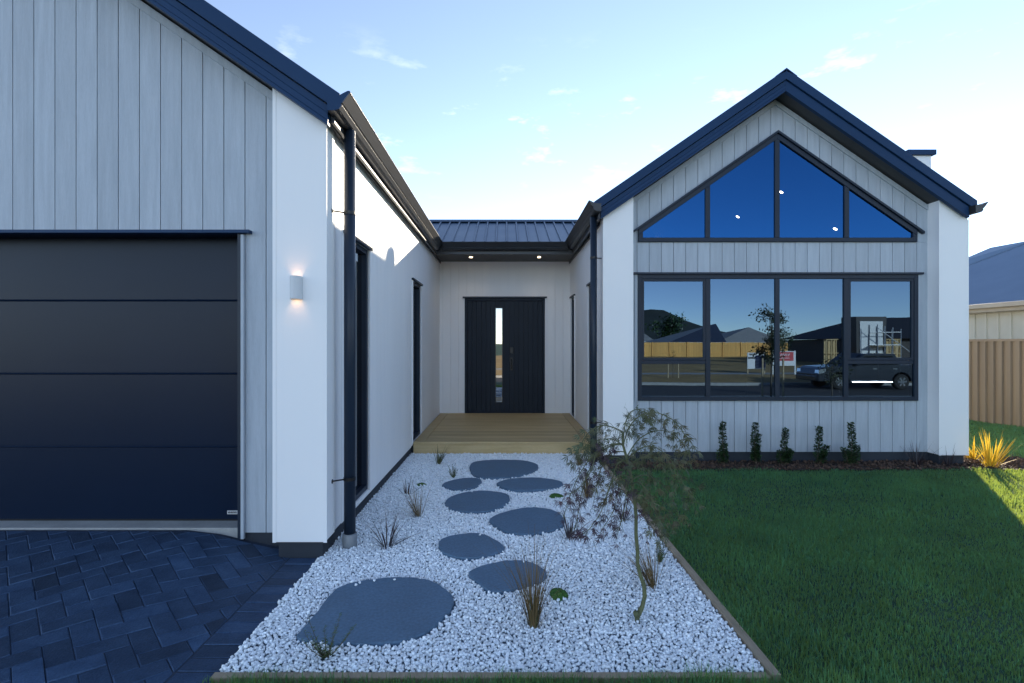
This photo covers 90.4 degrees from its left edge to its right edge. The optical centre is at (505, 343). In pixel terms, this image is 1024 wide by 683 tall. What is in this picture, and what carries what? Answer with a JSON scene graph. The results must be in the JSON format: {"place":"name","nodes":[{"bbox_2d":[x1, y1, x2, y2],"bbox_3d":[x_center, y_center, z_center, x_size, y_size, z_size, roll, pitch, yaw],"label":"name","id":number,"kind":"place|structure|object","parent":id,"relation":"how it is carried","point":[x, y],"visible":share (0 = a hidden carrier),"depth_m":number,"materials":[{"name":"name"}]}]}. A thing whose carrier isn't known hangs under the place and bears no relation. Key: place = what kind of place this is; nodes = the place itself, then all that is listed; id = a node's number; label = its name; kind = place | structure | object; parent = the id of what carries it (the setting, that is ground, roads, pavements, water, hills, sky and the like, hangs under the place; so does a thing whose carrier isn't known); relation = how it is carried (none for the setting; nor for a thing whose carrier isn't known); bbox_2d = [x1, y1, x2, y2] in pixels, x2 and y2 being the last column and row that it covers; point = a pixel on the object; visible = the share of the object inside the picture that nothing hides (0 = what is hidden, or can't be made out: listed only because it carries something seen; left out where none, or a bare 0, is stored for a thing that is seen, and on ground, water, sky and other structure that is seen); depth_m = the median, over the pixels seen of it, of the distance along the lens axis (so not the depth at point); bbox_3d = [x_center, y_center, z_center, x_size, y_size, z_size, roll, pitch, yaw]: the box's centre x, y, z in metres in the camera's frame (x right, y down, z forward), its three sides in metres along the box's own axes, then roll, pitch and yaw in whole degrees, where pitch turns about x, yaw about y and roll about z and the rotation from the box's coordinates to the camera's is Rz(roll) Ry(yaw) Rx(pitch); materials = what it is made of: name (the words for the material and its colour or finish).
{"place":"outdoors","nodes":[
{"label":"outdoors","id":0,"kind":"place"},
{"bbox_2d":[0,530,316,682],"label":"driveway","id":1,"kind":"structure","parent":0,"point":[23,661],"depth_m":2.80,"materials":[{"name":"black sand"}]},
{"bbox_2d":[202,419,1023,682],"bbox_3d":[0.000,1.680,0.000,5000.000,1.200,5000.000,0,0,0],"label":"ground","id":2,"kind":"structure","parent":0,"point":[847,636],"depth_m":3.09,"materials":[{"name":"green plant"}]},
{"bbox_2d":[219,452,763,672],"bbox_3d":[-0.059,1.480,4.567,2.447,0.001,4.585,0,0,0],"label":"gravel base","id":3,"kind":"object","parent":2,"relation":"on","point":[557,641],"visible":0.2,"depth_m":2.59,"materials":[{"name":"white gravel"}]},
{"bbox_2d":[302,612,356,659],"bbox_3d":[-0.817,1.373,2.355,0.247,0.197,0.150,0,0,0],"label":"feathery plant","id":4,"kind":"object","parent":3,"relation":"on","point":[323,654],"visible":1,"depth_m":2.35,"materials":[{"name":"green plant"}]},
{"bbox_2d":[297,577,453,648],"bbox_3d":[-0.669,1.478,2.814,0.753,0.055,0.705,0,0,0],"label":"stepping stone","id":5,"kind":"object","parent":3,"relation":"on","point":[381,612],"visible":0.91,"depth_m":2.74,"materials":[{"name":"grey stone"}]},
{"bbox_2d":[356,514,415,548],"bbox_3d":[-0.853,1.355,3.685,0.494,0.254,0.287,0,0,-40],"label":"black flax","id":6,"kind":"object","parent":3,"relation":"on","point":[390,541],"visible":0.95,"depth_m":3.69,"materials":[{"name":"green plant"}]},
{"bbox_2d":[389,477,431,516],"bbox_3d":[-0.781,1.321,4.308,0.432,0.322,0.524,0,0,0],"label":"bronze tussock","id":7,"kind":"object","parent":3,"relation":"on","point":[417,512],"visible":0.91,"depth_m":4.34,"materials":[{"name":"brown plant"}]},
{"bbox_2d":[401,474,420,493],"bbox_3d":[-0.937,1.369,4.968,0.233,0.226,0.156,0,0,-38],"label":"black flax","id":8,"kind":"object","parent":3,"relation":"on","point":[404,488],"visible":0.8,"depth_m":4.94,"materials":[{"name":"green plant"}]},
{"bbox_2d":[433,444,449,463],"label":"olive tuft","id":9,"kind":"object","parent":3,"relation":"on","point":[440,459],"visible":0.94,"depth_m":6.24,"materials":[{"name":"green plant"}]},
{"bbox_2d":[448,463,457,477],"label":"feathery plant","id":10,"kind":"object","parent":3,"relation":"on","point":[453,474],"visible":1,"depth_m":5.55,"materials":[{"name":"green plant"}]},
{"bbox_2d":[442,478,481,492],"bbox_3d":[-0.433,1.478,5.293,0.362,0.055,0.470,0,0,38],"label":"stepping stone","id":11,"kind":"object","parent":3,"relation":"on","point":[463,484],"visible":0.83,"depth_m":5.24,"materials":[{"name":"grey stone"}]},
{"bbox_2d":[438,533,504,561],"bbox_3d":[-0.261,1.478,3.671,0.433,0.055,0.455,0,0,-27],"label":"stepping stone","id":12,"kind":"object","parent":3,"relation":"on","point":[460,547],"visible":0.88,"depth_m":3.64,"materials":[{"name":"grey stone"}]},
{"bbox_2d":[445,490,509,514],"bbox_3d":[-0.259,1.478,4.712,0.597,0.055,0.647,0,0,0],"label":"stepping stone","id":13,"kind":"object","parent":3,"relation":"on","point":[479,501],"visible":0.87,"depth_m":4.67,"materials":[{"name":"grey stone"}]},
{"bbox_2d":[469,460,537,479],"bbox_3d":[-0.020,1.478,5.936,0.818,0.055,0.873,0,0,0],"label":"stepping stone","id":14,"kind":"object","parent":3,"relation":"on","point":[494,469],"visible":0.88,"depth_m":5.91,"materials":[{"name":"grey stone"}]},
{"bbox_2d":[469,560,546,595],"bbox_3d":[0.021,1.478,3.208,0.460,0.055,0.381,0,0,-28],"label":"stepping stone","id":15,"kind":"object","parent":3,"relation":"on","point":[483,576],"visible":0.68,"depth_m":3.18,"materials":[{"name":"grey stone"}]},
{"bbox_2d":[489,507,563,537],"bbox_3d":[0.199,1.478,4.193,0.628,0.055,0.577,0,0,-32],"label":"stepping stone","id":16,"kind":"object","parent":3,"relation":"on","point":[519,522],"visible":0.8,"depth_m":4.15,"materials":[{"name":"grey stone"}]},
{"bbox_2d":[497,477,562,492],"bbox_3d":[0.252,1.478,5.278,0.691,0.055,0.496,0,0,0],"label":"stepping stone","id":17,"kind":"object","parent":3,"relation":"on","point":[528,484],"visible":0.91,"depth_m":5.24,"materials":[{"name":"grey stone"}]},
{"bbox_2d":[520,576,544,628],"bbox_3d":[0.138,1.341,2.651,0.183,0.283,0.161,0,0,0],"label":"olive tuft","id":18,"kind":"object","parent":3,"relation":"on","point":[532,606],"visible":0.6,"depth_m":2.65,"materials":[{"name":"plant"}]},
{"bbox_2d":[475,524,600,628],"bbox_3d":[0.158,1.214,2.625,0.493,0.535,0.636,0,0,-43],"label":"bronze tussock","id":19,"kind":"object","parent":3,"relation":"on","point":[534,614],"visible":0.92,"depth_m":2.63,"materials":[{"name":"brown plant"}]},
{"bbox_2d":[549,493,562,497],"bbox_3d":[0.489,1.458,4.888,0.141,0.038,0.124,0,0,0],"label":"moss mound","id":20,"kind":"object","parent":3,"relation":"on","point":[556,495],"visible":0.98,"depth_m":4.86,"materials":[{"name":"green plant"}]},
{"bbox_2d":[550,588,568,601],"bbox_3d":[0.312,1.445,2.941,0.110,0.057,0.117,0,0,0],"label":"moss mound","id":21,"kind":"object","parent":3,"relation":"on","point":[562,594],"visible":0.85,"depth_m":2.92,"materials":[{"name":"green plant"}]},
{"bbox_2d":[557,506,591,539],"bbox_3d":[0.508,1.358,3.818,0.294,0.248,0.237,0,0,-39],"label":"black flax","id":22,"kind":"object","parent":3,"relation":"on","point":[569,531],"visible":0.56,"depth_m":3.83,"materials":[{"name":"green plant"}]},
{"bbox_2d":[573,448,586,465],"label":"bronze tussock","id":23,"kind":"object","parent":3,"relation":"on","point":[579,464],"visible":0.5,"depth_m":6.11,"materials":[{"name":"brown plant"}]},
{"bbox_2d":[572,471,596,497],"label":"bronze tussock","id":24,"kind":"object","parent":3,"relation":"on","point":[585,489],"visible":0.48,"depth_m":4.83,"materials":[{"name":"brown plant"}]},
{"bbox_2d":[610,493,637,521],"bbox_3d":[1.036,1.358,4.181,0.368,0.248,0.312,0,0,-7],"label":"black flax","id":25,"kind":"object","parent":3,"relation":"on","point":[619,515],"visible":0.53,"depth_m":4.23,"materials":[{"name":"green plant"}]},
{"bbox_2d":[554,403,705,623],"bbox_3d":[0.668,0.916,2.769,0.860,1.158,0.771,0,0,11],"label":"weeping maple","id":26,"kind":"object","parent":3,"relation":"on","point":[611,486],"visible":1,"depth_m":2.69,"materials":[{"name":"green plant"}]},
{"bbox_2d":[612,532,676,588],"bbox_3d":[0.860,1.302,3.065,0.417,0.361,0.565,0,0,0],"label":"bronze tussock","id":27,"kind":"object","parent":3,"relation":"on","point":[649,573],"visible":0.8,"depth_m":3.10,"materials":[{"name":"brown plant"}]},
{"bbox_2d":[655,534,670,562],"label":"feathery plant","id":28,"kind":"object","parent":3,"relation":"on","point":[661,555],"visible":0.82,"depth_m":3.42,"materials":[{"name":"green plant"}]},
{"bbox_2d":[0,0,987,557],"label":"house","id":29,"kind":"structure","parent":2,"relation":"on","point":[188,188],"depth_m":3.81,"materials":[{"name":"white paint"}]},
{"bbox_2d":[0,238,236,520],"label":"garage door","id":30,"kind":"structure","parent":29,"relation":"in","point":[118,356],"depth_m":3.81,"materials":[{"name":"black metal"}]},
{"bbox_2d":[290,275,302,299],"bbox_3d":[-1.428,-0.382,3.441,0.076,0.156,0.078,0,0,0],"label":"wall lamp","id":31,"kind":"object","parent":29,"relation":"attached to","point":[296,287],"visible":1,"depth_m":3.42,"materials":[{"name":"white metal"}]},
{"bbox_2d":[343,230,372,499],"bbox_3d":[-1.276,0.226,4.280,0.118,2.207,0.760,0,0,0],"label":"window","id":32,"kind":"structure","parent":29,"relation":"in","point":[361,253],"depth_m":4.59,"materials":[{"name":"black metal"}]},
{"bbox_2d":[412,278,422,443],"bbox_3d":[-1.276,0.226,7.110,0.118,2.207,0.760,0,0,0],"label":"window","id":33,"kind":"structure","parent":29,"relation":"in","point":[415,287],"depth_m":7.41,"materials":[{"name":"black glass"}]},
{"bbox_2d":[463,296,546,412],"bbox_3d":[-0.015,0.223,9.630,1.590,2.233,0.161,0,0,0],"label":"front door","id":34,"kind":"structure","parent":29,"relation":"in","point":[505,335],"depth_m":9.63,"materials":[{"name":"wood"}]},
{"bbox_2d":[569,294,574,418],"bbox_3d":[1.253,0.226,9.210,0.118,2.207,0.600,0,0,0],"label":"window","id":35,"kind":"structure","parent":29,"relation":"in","point":[573,299],"depth_m":9.43,"materials":[{"name":"black metal"}]},
{"bbox_2d":[586,282,589,433],"bbox_3d":[1.253,0.226,7.160,0.118,2.207,0.740,0,0,0],"label":"window","id":36,"kind":"structure","parent":29,"relation":"in","point":[588,287],"depth_m":7.49,"materials":[{"name":"black metal"}]},
{"bbox_2d":[633,272,923,400],"bbox_3d":[3.407,-0.089,6.383,3.615,1.608,0.110,0,0,0],"label":"window","id":37,"kind":"structure","parent":29,"relation":"in","point":[699,336],"depth_m":6.37,"materials":[{"name":"glass"}]},
{"bbox_2d":[633,130,924,242],"bbox_3d":[3.408,-1.973,6.383,3.635,1.389,0.110,0,0,0],"label":"window","id":38,"kind":"structure","parent":29,"relation":"in","point":[779,190],"depth_m":6.37,"materials":[{"name":"blue glass"}]},
{"bbox_2d":[210,465,780,682],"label":"timber edging","id":39,"kind":"object","parent":2,"relation":"on","point":[751,645],"visible":0.54,"depth_m":2.25,"materials":[{"name":"wood"}]},
{"bbox_2d":[411,413,589,453],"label":"deck","id":40,"kind":"structure","parent":2,"relation":"on","point":[502,433],"depth_m":7.34,"materials":[{"name":"brown wood"}]},
{"bbox_2d":[969,339,1023,426],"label":"steel fence","id":41,"kind":"object","parent":2,"relation":"on","point":[996,380],"visible":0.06,"depth_m":9.40,"materials":[{"name":"beige metal"}]},
{"bbox_2d":[205,0,1023,255],"label":"sky","id":42,"kind":"structure","parent":0,"point":[485,109],"materials":[{"name":"blue"}]},
{"bbox_2d":[607,454,1023,471],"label":"mulch","id":43,"kind":"object","parent":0,"point":[1015,462],"visible":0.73,"depth_m":6.13,"materials":[{"name":"brown wood"}]},
{"bbox_2d":[716,421,728,463],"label":"upright shrub","id":44,"kind":"object","parent":43,"relation":"on","point":[721,453],"visible":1,"depth_m":6.17,"materials":[{"name":"green plant"}]},
{"bbox_2d":[749,422,762,463],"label":"upright shrub","id":45,"kind":"object","parent":43,"relation":"on","point":[755,449],"visible":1,"depth_m":6.18,"materials":[{"name":"green plant"}]},
{"bbox_2d":[775,427,793,464],"bbox_3d":[3.403,1.250,6.183,0.248,0.468,0.144,0,0,0],"label":"upright shrub","id":46,"kind":"object","parent":43,"relation":"on","point":[783,458],"visible":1,"depth_m":6.17,"materials":[{"name":"green plant"}]},
{"bbox_2d":[813,425,830,464],"bbox_3d":[3.838,1.240,6.173,0.204,0.487,0.136,0,0,0],"label":"upright shrub","id":47,"kind":"object","parent":43,"relation":"on","point":[823,452],"visible":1,"depth_m":6.17,"materials":[{"name":"green plant"}]},
{"bbox_2d":[840,422,860,465],"bbox_3d":[4.175,1.213,6.144,0.261,0.542,0.138,0,0,0],"label":"upright shrub","id":48,"kind":"object","parent":43,"relation":"on","point":[851,454],"visible":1,"depth_m":6.14,"materials":[{"name":"green plant"}]},
{"bbox_2d":[900,444,941,464],"bbox_3d":[4.967,1.309,6.234,0.544,0.346,0.416,0,0,-24],"label":"bronze flax","id":49,"kind":"object","parent":43,"relation":"on","point":[917,461],"visible":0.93,"depth_m":6.23,"materials":[{"name":"black plant"}]},
{"bbox_2d":[933,442,971,465],"bbox_3d":[5.365,1.339,6.143,0.385,0.286,0.410,0,0,0],"label":"bronze flax","id":50,"kind":"object","parent":43,"relation":"on","point":[947,461],"visible":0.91,"depth_m":6.15,"materials":[{"name":"black plant"}]},
{"bbox_2d":[965,437,985,459],"bbox_3d":[5.891,1.331,6.536,0.308,0.302,0.480,0,0,11],"label":"yellow flax","id":51,"kind":"object","parent":43,"relation":"on","point":[972,455],"visible":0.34,"depth_m":6.43,"materials":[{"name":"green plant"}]},
{"bbox_2d":[972,429,1020,467],"bbox_3d":[5.847,1.241,6.054,0.550,0.482,0.539,0,0,0],"label":"yellow flax","id":52,"kind":"object","parent":43,"relation":"on","point":[988,455],"visible":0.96,"depth_m":6.07,"materials":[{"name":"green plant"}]},
{"bbox_2d":[969,241,1023,338],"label":"neighbour house","id":53,"kind":"structure","parent":0,"point":[996,292],"depth_m":12.48,"materials":[{"name":"blue metal"}]}
]}

